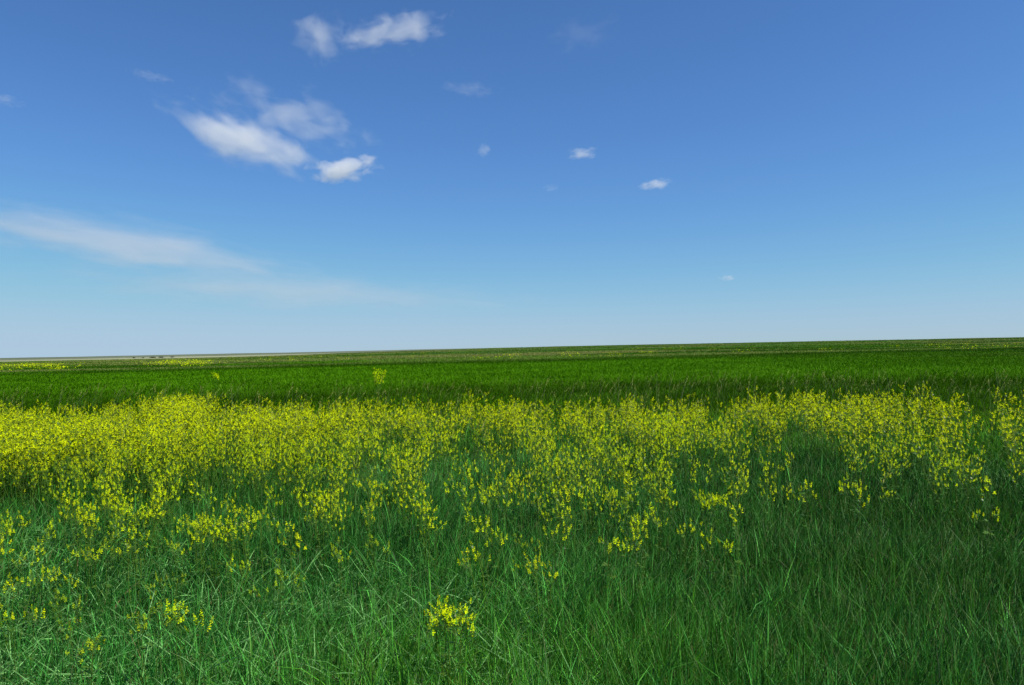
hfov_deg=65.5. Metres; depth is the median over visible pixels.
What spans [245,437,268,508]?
yellow wildflower
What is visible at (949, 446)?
yellow wildflower
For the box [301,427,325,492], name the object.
yellow wildflower
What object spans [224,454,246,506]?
yellow wildflower
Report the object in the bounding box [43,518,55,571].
yellow wildflower
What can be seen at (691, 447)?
yellow wildflower
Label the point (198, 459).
yellow wildflower
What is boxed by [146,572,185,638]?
yellow wildflower
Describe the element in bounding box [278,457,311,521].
yellow wildflower
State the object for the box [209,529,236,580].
yellow wildflower
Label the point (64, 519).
yellow wildflower
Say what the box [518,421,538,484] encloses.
yellow wildflower
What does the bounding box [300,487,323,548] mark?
yellow wildflower
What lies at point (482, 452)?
yellow wildflower
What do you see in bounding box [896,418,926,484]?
yellow wildflower
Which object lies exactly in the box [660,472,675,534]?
yellow wildflower
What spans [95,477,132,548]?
yellow wildflower
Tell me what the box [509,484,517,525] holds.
yellow wildflower
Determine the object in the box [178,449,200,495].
yellow wildflower
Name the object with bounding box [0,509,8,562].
yellow wildflower
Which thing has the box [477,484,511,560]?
yellow wildflower
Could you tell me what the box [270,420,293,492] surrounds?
yellow wildflower
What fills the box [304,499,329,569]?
yellow wildflower
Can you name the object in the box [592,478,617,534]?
yellow wildflower
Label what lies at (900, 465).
yellow wildflower
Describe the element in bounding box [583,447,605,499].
yellow wildflower
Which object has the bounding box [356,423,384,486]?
yellow wildflower
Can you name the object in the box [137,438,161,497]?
yellow wildflower
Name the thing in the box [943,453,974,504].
yellow wildflower
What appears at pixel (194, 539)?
yellow wildflower
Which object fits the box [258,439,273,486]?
yellow wildflower
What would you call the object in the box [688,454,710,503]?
yellow wildflower
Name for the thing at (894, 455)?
yellow wildflower
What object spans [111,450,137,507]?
yellow wildflower
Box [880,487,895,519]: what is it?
yellow wildflower
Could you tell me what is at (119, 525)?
yellow wildflower
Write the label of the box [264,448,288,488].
yellow wildflower
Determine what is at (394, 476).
yellow wildflower
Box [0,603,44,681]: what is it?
yellow wildflower
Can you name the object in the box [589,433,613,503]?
yellow wildflower
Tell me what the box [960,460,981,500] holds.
yellow wildflower
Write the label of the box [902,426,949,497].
yellow wildflower
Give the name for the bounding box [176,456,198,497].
yellow wildflower
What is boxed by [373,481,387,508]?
yellow wildflower
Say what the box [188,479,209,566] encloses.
yellow wildflower
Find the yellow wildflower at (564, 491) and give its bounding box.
[553,458,578,520]
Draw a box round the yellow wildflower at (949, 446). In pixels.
[935,425,969,499]
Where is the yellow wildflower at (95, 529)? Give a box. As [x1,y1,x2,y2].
[78,516,100,581]
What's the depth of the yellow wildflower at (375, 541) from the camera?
5.08 m
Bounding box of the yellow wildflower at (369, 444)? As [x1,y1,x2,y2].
[356,420,381,482]
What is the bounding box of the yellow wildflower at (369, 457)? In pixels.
[350,432,379,497]
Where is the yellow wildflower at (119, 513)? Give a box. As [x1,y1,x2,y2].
[107,497,144,567]
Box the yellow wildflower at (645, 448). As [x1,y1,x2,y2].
[639,426,657,476]
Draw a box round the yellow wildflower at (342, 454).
[328,439,350,484]
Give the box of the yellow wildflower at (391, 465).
[384,445,411,508]
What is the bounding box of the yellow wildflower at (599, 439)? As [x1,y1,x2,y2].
[585,425,607,473]
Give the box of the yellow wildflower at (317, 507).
[299,481,335,548]
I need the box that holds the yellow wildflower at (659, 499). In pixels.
[656,488,667,515]
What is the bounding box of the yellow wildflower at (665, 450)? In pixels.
[656,430,672,475]
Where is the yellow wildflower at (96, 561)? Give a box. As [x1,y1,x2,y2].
[82,533,117,616]
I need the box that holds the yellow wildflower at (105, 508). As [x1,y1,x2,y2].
[76,489,115,571]
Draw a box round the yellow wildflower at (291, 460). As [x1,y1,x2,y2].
[285,443,305,486]
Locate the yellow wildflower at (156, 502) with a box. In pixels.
[149,485,165,534]
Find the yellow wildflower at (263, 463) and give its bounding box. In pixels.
[251,438,274,498]
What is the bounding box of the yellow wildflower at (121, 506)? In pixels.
[108,492,129,541]
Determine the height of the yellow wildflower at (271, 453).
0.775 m
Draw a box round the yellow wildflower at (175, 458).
[158,435,184,491]
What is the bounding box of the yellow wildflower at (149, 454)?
[136,435,164,497]
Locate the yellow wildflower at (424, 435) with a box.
[403,430,430,496]
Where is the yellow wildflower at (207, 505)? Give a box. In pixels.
[200,486,213,557]
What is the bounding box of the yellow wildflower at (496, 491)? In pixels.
[478,473,512,531]
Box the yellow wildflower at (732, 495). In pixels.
[728,482,741,515]
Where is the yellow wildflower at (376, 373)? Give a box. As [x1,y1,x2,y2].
[373,368,385,396]
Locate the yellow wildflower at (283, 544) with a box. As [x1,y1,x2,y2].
[277,522,296,601]
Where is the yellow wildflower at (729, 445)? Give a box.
[722,430,750,503]
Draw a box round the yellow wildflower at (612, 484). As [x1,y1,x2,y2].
[609,466,630,513]
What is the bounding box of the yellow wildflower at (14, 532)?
[4,515,27,565]
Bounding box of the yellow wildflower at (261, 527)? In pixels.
[252,507,278,579]
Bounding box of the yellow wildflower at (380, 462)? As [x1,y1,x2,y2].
[370,429,396,502]
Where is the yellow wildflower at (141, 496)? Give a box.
[135,463,165,548]
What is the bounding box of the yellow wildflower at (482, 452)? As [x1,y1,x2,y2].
[472,435,491,481]
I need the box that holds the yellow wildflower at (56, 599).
[49,589,81,663]
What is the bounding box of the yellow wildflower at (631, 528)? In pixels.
[620,503,653,602]
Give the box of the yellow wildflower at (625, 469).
[613,454,630,494]
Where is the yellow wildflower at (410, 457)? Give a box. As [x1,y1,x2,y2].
[398,441,421,486]
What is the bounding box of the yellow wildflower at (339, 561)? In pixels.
[331,539,351,618]
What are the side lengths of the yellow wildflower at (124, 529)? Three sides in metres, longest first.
0.701 x 0.220 x 0.217 m
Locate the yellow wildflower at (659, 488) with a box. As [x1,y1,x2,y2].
[643,463,671,510]
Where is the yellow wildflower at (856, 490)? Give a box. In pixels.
[838,473,869,533]
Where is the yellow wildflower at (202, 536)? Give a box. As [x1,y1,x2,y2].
[194,512,206,579]
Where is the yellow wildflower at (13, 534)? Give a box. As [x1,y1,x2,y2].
[6,512,30,567]
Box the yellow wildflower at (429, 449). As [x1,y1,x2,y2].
[420,430,457,501]
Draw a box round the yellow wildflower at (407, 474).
[399,453,420,496]
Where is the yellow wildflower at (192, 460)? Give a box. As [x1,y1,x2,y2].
[187,442,211,506]
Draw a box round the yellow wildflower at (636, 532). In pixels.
[630,517,650,591]
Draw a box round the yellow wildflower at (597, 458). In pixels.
[593,436,608,488]
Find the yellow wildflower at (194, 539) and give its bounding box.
[178,514,207,596]
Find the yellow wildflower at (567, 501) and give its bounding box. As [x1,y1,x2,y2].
[554,483,582,560]
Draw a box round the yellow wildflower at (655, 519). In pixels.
[651,512,667,564]
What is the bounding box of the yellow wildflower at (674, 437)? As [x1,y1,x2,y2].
[663,416,683,478]
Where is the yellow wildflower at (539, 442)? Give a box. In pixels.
[533,428,556,475]
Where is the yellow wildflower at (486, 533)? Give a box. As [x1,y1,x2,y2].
[465,511,507,613]
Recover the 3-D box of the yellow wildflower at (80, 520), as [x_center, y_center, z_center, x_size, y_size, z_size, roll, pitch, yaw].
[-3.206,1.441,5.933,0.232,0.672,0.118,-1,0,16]
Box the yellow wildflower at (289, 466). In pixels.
[277,436,304,503]
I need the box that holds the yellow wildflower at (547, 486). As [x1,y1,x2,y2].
[538,465,560,524]
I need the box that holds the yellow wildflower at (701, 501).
[693,490,714,526]
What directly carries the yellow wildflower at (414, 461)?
on the ground at (234, 355)
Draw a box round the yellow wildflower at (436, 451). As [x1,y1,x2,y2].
[427,431,448,479]
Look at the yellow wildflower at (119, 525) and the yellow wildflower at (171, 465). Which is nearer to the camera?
the yellow wildflower at (119, 525)
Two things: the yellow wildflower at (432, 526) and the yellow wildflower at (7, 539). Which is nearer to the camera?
the yellow wildflower at (432, 526)
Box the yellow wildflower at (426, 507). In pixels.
[422,500,434,544]
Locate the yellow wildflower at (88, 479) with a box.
[72,466,101,517]
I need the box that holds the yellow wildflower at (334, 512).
[319,489,353,548]
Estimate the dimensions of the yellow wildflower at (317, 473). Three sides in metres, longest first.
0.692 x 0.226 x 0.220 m
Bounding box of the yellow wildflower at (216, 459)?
[207,437,221,490]
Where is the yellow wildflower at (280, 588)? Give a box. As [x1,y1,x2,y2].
[248,558,305,651]
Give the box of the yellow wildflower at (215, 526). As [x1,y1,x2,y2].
[198,515,227,598]
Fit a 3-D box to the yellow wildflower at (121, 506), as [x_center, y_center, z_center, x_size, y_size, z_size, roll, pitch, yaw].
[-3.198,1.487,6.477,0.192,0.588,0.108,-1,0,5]
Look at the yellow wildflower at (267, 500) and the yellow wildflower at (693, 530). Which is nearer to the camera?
the yellow wildflower at (693, 530)
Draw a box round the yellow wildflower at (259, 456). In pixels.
[242,434,269,493]
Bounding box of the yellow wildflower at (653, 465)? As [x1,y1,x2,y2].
[634,441,665,508]
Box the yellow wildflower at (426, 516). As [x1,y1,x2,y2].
[411,495,436,562]
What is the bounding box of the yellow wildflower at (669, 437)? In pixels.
[659,412,683,469]
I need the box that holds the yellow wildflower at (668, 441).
[663,424,689,486]
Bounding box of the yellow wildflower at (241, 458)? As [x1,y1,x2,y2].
[232,439,248,488]
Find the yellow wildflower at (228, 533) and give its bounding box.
[209,515,241,585]
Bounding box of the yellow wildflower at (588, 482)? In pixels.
[575,463,604,522]
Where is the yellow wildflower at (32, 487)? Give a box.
[13,461,41,519]
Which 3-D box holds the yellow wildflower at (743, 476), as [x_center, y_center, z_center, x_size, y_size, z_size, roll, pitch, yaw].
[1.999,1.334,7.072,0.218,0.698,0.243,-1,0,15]
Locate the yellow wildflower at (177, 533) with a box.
[173,515,183,575]
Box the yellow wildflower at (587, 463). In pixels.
[584,440,603,486]
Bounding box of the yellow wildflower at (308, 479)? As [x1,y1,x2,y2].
[299,457,324,509]
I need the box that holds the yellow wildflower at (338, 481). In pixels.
[327,459,347,514]
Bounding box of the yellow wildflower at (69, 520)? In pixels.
[54,491,86,570]
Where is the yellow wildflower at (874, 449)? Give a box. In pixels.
[850,435,881,502]
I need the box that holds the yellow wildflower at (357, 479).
[334,472,359,529]
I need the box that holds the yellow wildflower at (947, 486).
[930,458,960,522]
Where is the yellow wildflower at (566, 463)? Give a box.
[553,444,580,506]
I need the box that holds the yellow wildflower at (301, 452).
[294,433,313,483]
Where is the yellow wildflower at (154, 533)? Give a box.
[148,508,158,568]
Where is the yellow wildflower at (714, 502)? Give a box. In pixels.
[700,492,727,556]
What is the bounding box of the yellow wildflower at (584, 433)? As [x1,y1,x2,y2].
[577,416,595,469]
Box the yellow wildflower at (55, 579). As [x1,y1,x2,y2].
[42,565,76,635]
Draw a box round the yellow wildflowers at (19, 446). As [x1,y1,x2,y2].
[0,342,1023,507]
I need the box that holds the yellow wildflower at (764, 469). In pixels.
[758,455,785,533]
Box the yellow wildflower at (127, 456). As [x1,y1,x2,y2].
[105,433,137,506]
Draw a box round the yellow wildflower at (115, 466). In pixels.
[106,450,143,495]
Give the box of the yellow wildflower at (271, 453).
[247,443,285,494]
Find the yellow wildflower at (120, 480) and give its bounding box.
[116,464,125,530]
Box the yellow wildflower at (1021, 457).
[1017,440,1023,476]
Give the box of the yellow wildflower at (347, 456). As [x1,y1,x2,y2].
[335,435,360,498]
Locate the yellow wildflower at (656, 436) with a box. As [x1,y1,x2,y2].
[642,407,667,480]
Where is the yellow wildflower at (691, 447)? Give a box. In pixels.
[675,425,711,482]
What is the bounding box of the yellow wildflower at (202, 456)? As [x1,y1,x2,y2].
[193,432,215,499]
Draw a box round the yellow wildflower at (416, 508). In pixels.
[401,486,425,542]
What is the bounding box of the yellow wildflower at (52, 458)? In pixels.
[49,454,80,510]
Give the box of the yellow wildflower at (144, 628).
[127,600,174,684]
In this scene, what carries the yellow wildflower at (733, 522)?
on the ground at (234, 355)
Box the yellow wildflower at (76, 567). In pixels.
[64,546,98,617]
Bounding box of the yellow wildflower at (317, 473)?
[299,459,321,508]
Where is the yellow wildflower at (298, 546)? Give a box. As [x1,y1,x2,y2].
[292,533,308,618]
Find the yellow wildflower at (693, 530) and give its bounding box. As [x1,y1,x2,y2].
[677,519,702,574]
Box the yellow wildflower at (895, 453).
[878,436,908,482]
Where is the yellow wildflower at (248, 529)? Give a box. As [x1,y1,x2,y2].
[227,513,257,587]
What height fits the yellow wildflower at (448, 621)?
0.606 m
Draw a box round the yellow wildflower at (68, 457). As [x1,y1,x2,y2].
[51,443,89,510]
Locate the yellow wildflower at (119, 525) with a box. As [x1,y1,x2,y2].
[108,512,125,576]
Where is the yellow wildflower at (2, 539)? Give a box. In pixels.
[0,529,13,600]
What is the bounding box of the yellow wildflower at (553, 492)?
[542,484,556,546]
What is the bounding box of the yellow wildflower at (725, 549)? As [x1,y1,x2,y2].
[701,530,732,595]
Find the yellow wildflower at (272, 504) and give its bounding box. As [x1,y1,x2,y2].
[264,490,282,533]
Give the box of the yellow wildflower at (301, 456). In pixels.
[288,441,306,479]
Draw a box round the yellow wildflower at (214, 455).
[201,431,226,491]
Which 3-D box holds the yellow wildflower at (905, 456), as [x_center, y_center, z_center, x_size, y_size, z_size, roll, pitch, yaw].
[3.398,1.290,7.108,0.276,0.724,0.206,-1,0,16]
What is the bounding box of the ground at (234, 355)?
[0,337,1022,678]
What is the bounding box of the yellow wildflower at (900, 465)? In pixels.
[883,439,909,490]
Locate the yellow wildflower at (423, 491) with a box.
[408,472,430,550]
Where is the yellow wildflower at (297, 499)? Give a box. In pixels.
[291,484,308,546]
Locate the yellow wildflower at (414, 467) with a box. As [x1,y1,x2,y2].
[401,451,424,495]
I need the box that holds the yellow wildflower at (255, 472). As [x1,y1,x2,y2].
[244,451,268,515]
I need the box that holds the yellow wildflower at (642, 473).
[634,454,665,529]
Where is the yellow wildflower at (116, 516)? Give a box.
[110,500,128,543]
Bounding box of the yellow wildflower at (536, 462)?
[530,443,548,491]
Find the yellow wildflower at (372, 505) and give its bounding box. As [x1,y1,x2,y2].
[360,493,376,584]
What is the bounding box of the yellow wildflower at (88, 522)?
[78,506,98,586]
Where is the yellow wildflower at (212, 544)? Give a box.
[196,523,220,589]
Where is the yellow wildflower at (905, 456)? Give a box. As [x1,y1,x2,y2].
[878,448,910,510]
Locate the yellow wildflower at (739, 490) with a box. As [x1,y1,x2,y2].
[718,465,746,534]
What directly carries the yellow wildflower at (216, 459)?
on the ground at (234, 355)
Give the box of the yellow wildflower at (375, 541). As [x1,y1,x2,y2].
[365,535,390,590]
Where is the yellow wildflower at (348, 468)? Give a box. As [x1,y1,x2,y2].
[340,451,358,502]
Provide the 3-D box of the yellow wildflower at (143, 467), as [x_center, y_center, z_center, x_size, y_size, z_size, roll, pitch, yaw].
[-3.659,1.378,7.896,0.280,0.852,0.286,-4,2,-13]
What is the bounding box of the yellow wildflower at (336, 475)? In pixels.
[318,458,348,514]
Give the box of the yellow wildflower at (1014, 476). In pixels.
[1008,452,1023,512]
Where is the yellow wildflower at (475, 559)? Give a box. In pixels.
[457,542,490,631]
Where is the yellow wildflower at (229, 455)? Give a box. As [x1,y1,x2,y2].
[219,435,245,487]
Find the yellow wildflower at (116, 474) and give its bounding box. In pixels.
[94,460,128,545]
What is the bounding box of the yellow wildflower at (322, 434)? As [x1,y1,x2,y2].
[318,431,335,487]
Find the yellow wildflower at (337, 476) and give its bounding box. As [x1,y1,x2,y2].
[328,451,352,512]
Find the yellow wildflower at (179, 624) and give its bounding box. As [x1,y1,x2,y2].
[166,599,212,684]
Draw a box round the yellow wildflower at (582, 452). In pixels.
[576,426,596,491]
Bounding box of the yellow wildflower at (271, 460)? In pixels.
[260,439,281,493]
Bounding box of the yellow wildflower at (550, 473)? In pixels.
[544,441,572,524]
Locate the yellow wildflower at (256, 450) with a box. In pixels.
[242,431,263,487]
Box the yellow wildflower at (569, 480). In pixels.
[554,455,574,505]
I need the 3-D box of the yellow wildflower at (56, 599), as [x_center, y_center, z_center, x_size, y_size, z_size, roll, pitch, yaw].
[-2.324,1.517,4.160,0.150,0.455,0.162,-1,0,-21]
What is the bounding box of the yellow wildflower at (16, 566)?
[11,534,48,632]
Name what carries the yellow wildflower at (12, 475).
on the ground at (234, 355)
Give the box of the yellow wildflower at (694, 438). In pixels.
[677,417,701,471]
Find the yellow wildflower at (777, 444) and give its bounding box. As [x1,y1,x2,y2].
[753,436,780,482]
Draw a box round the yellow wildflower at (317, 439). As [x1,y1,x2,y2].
[311,426,334,492]
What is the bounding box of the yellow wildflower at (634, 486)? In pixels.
[623,466,662,527]
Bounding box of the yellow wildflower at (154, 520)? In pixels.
[147,498,164,574]
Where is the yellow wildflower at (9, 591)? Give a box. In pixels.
[0,569,43,660]
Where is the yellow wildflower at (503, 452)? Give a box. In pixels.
[490,435,510,476]
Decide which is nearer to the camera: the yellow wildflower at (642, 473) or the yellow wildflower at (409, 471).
the yellow wildflower at (642, 473)
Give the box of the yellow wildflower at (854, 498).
[839,481,861,530]
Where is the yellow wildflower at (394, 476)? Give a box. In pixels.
[381,447,404,506]
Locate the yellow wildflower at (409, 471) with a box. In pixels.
[391,447,428,512]
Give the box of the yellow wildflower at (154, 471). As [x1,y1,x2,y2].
[145,452,179,524]
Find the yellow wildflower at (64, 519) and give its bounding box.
[59,508,82,548]
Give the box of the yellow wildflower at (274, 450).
[261,433,283,491]
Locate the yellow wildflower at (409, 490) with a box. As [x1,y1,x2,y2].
[393,461,417,551]
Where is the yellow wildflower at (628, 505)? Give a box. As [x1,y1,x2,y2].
[618,490,638,535]
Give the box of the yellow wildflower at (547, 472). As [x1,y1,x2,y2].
[535,455,563,534]
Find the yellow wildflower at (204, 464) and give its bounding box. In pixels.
[196,446,216,487]
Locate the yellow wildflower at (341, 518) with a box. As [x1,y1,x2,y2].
[322,489,345,565]
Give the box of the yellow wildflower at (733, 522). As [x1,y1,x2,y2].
[728,503,743,591]
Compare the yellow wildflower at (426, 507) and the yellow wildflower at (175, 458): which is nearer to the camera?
the yellow wildflower at (426, 507)
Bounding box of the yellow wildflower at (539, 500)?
[531,490,543,536]
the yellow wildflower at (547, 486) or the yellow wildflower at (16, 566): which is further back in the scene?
the yellow wildflower at (547, 486)
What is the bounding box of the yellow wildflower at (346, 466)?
[326,441,361,500]
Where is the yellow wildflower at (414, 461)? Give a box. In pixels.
[392,445,433,508]
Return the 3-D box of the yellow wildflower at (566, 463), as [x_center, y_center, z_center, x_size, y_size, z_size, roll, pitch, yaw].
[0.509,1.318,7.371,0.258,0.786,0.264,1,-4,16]
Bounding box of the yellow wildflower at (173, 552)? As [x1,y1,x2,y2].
[164,531,191,602]
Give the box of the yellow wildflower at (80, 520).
[64,491,93,567]
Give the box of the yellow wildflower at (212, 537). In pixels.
[186,512,219,586]
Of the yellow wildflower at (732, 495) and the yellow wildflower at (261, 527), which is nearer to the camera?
the yellow wildflower at (261, 527)
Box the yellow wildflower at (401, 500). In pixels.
[398,498,408,546]
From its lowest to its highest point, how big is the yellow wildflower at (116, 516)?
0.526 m
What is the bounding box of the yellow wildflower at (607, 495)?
[606,491,629,548]
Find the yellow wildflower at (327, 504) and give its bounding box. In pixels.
[311,486,338,538]
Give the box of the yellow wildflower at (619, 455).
[603,443,631,493]
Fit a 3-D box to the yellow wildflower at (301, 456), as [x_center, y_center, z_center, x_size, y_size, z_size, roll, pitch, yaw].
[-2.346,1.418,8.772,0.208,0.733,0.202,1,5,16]
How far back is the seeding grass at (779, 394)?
16.47 m
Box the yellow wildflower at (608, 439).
[597,426,617,485]
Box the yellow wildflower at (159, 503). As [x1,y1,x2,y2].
[153,479,163,576]
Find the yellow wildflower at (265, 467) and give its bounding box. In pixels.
[242,447,279,496]
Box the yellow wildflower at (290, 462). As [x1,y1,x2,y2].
[276,444,303,483]
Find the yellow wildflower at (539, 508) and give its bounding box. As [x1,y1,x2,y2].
[538,485,562,544]
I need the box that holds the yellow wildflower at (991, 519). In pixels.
[973,506,998,543]
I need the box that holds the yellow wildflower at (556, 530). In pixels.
[543,522,571,585]
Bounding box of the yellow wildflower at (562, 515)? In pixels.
[552,502,571,564]
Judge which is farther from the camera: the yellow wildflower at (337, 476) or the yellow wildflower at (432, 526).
the yellow wildflower at (337, 476)
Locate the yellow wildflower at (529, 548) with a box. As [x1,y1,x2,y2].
[513,534,542,575]
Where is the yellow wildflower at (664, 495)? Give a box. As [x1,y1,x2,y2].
[656,490,676,534]
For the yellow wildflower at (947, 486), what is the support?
on the ground at (234, 355)
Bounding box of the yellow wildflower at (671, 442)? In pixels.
[656,421,678,474]
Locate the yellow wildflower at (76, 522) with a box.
[67,501,90,570]
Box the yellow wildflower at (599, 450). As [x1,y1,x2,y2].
[597,446,623,487]
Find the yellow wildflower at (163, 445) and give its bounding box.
[145,420,174,493]
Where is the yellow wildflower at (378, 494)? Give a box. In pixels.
[373,481,395,529]
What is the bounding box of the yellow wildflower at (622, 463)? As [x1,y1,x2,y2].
[615,444,643,513]
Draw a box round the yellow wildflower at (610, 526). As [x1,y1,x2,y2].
[605,488,613,544]
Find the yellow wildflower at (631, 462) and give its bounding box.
[619,441,640,498]
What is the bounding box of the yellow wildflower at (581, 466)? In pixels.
[567,436,599,520]
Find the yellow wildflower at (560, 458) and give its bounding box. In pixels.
[545,441,566,480]
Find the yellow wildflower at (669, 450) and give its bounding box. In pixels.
[662,429,681,480]
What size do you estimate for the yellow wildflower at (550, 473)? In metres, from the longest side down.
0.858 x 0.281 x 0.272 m
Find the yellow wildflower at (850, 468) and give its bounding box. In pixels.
[846,445,873,490]
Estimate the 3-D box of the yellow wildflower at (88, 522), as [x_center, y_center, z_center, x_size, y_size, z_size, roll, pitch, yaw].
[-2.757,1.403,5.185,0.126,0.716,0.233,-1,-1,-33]
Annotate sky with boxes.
[0,0,1023,357]
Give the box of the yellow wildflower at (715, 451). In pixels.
[706,428,734,483]
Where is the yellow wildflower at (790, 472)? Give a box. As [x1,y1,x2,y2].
[785,451,795,499]
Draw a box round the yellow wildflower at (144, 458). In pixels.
[125,445,148,506]
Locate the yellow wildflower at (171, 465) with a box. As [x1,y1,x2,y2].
[163,447,187,490]
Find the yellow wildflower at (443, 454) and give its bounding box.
[426,430,457,497]
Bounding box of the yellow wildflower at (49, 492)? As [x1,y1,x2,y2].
[41,461,71,536]
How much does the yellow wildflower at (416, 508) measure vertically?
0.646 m
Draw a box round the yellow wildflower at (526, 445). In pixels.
[515,428,534,470]
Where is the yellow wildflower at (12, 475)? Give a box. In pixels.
[0,453,29,509]
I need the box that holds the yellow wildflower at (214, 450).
[198,422,227,496]
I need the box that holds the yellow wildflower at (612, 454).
[598,435,620,485]
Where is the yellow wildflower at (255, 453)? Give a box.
[247,437,268,482]
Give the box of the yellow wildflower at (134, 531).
[118,518,149,602]
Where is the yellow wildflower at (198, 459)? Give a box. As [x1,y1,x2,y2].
[186,430,219,490]
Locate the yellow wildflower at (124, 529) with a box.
[112,498,148,589]
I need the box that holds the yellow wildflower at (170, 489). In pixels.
[159,463,185,529]
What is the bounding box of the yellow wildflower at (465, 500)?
[444,478,475,556]
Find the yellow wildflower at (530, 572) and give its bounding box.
[524,552,557,619]
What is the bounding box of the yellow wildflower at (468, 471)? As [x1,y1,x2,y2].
[460,468,473,532]
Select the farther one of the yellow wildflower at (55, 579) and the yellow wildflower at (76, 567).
the yellow wildflower at (76, 567)
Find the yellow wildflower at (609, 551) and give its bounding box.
[598,534,641,609]
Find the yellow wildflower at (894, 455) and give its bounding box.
[869,437,900,496]
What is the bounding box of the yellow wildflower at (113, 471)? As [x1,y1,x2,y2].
[94,446,131,512]
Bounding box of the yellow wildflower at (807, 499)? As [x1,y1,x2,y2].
[797,479,816,544]
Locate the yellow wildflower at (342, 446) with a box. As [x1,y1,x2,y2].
[327,430,354,492]
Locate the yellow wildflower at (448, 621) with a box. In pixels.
[424,594,476,684]
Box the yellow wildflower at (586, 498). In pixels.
[571,472,599,532]
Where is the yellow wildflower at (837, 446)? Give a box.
[831,425,855,480]
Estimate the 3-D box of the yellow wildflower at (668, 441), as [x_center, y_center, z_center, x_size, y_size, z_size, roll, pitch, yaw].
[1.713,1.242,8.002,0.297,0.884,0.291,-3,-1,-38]
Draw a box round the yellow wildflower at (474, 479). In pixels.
[465,460,481,532]
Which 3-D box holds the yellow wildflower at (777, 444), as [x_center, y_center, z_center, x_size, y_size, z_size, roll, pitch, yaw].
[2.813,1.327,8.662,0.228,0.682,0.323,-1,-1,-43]
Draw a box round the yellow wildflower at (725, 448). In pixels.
[710,424,738,484]
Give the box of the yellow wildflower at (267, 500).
[264,485,271,521]
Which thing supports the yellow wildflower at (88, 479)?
on the ground at (234, 355)
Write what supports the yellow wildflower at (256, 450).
on the ground at (234, 355)
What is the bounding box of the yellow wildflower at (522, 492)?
[513,469,535,532]
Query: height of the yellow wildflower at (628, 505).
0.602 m
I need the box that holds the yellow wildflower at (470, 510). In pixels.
[462,491,488,547]
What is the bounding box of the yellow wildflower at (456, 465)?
[448,447,468,498]
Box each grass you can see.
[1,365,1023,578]
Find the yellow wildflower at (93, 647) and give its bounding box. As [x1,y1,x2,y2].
[58,617,104,684]
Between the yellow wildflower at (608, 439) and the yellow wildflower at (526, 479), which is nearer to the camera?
the yellow wildflower at (526, 479)
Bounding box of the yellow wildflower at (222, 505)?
[213,495,239,556]
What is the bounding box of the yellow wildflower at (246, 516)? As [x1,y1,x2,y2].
[225,494,249,569]
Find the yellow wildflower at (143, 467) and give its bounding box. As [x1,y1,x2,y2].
[127,442,156,506]
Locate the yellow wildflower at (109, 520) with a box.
[102,497,120,560]
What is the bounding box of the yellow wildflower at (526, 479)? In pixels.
[514,463,538,530]
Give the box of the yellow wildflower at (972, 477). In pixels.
[954,444,985,503]
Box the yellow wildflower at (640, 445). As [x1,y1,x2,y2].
[631,428,650,475]
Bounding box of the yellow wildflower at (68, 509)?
[60,491,78,539]
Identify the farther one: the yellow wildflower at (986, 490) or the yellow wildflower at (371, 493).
the yellow wildflower at (371, 493)
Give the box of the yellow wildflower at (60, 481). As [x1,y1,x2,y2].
[58,462,93,522]
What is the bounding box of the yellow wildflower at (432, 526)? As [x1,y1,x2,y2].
[421,516,446,583]
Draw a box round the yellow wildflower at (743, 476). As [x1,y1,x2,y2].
[724,456,749,502]
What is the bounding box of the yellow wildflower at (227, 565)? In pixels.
[226,555,250,610]
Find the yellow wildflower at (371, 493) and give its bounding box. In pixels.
[359,472,377,521]
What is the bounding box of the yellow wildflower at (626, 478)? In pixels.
[623,471,635,527]
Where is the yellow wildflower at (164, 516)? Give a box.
[148,487,179,564]
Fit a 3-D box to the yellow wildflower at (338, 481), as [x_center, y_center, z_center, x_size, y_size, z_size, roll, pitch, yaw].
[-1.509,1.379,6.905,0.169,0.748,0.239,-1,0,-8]
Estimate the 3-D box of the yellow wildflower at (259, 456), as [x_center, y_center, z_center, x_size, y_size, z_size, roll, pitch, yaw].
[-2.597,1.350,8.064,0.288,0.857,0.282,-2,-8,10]
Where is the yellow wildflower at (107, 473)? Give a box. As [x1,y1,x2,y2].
[95,452,120,522]
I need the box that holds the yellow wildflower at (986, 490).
[980,477,997,558]
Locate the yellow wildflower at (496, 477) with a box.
[490,458,517,525]
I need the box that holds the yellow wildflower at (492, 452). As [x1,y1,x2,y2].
[486,433,505,489]
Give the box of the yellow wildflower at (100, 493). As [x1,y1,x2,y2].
[74,462,110,552]
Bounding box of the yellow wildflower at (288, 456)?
[285,443,310,510]
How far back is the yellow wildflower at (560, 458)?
8.31 m
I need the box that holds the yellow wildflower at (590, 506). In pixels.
[578,484,604,537]
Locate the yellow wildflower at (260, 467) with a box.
[247,454,269,489]
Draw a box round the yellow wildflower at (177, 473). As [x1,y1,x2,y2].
[150,451,184,528]
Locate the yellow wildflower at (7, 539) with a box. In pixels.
[0,517,11,583]
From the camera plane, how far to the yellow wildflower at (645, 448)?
8.77 m
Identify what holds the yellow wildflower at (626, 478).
on the ground at (234, 355)
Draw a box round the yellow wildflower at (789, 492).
[781,486,792,525]
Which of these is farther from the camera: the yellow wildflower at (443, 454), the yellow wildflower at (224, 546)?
the yellow wildflower at (443, 454)
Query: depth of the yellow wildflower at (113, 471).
7.84 m
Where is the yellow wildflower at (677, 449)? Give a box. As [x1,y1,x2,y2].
[652,434,680,510]
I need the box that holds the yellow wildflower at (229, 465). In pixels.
[213,438,239,504]
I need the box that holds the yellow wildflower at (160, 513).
[138,506,163,564]
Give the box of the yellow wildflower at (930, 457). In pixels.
[912,444,946,505]
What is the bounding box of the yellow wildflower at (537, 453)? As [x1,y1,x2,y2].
[524,435,554,489]

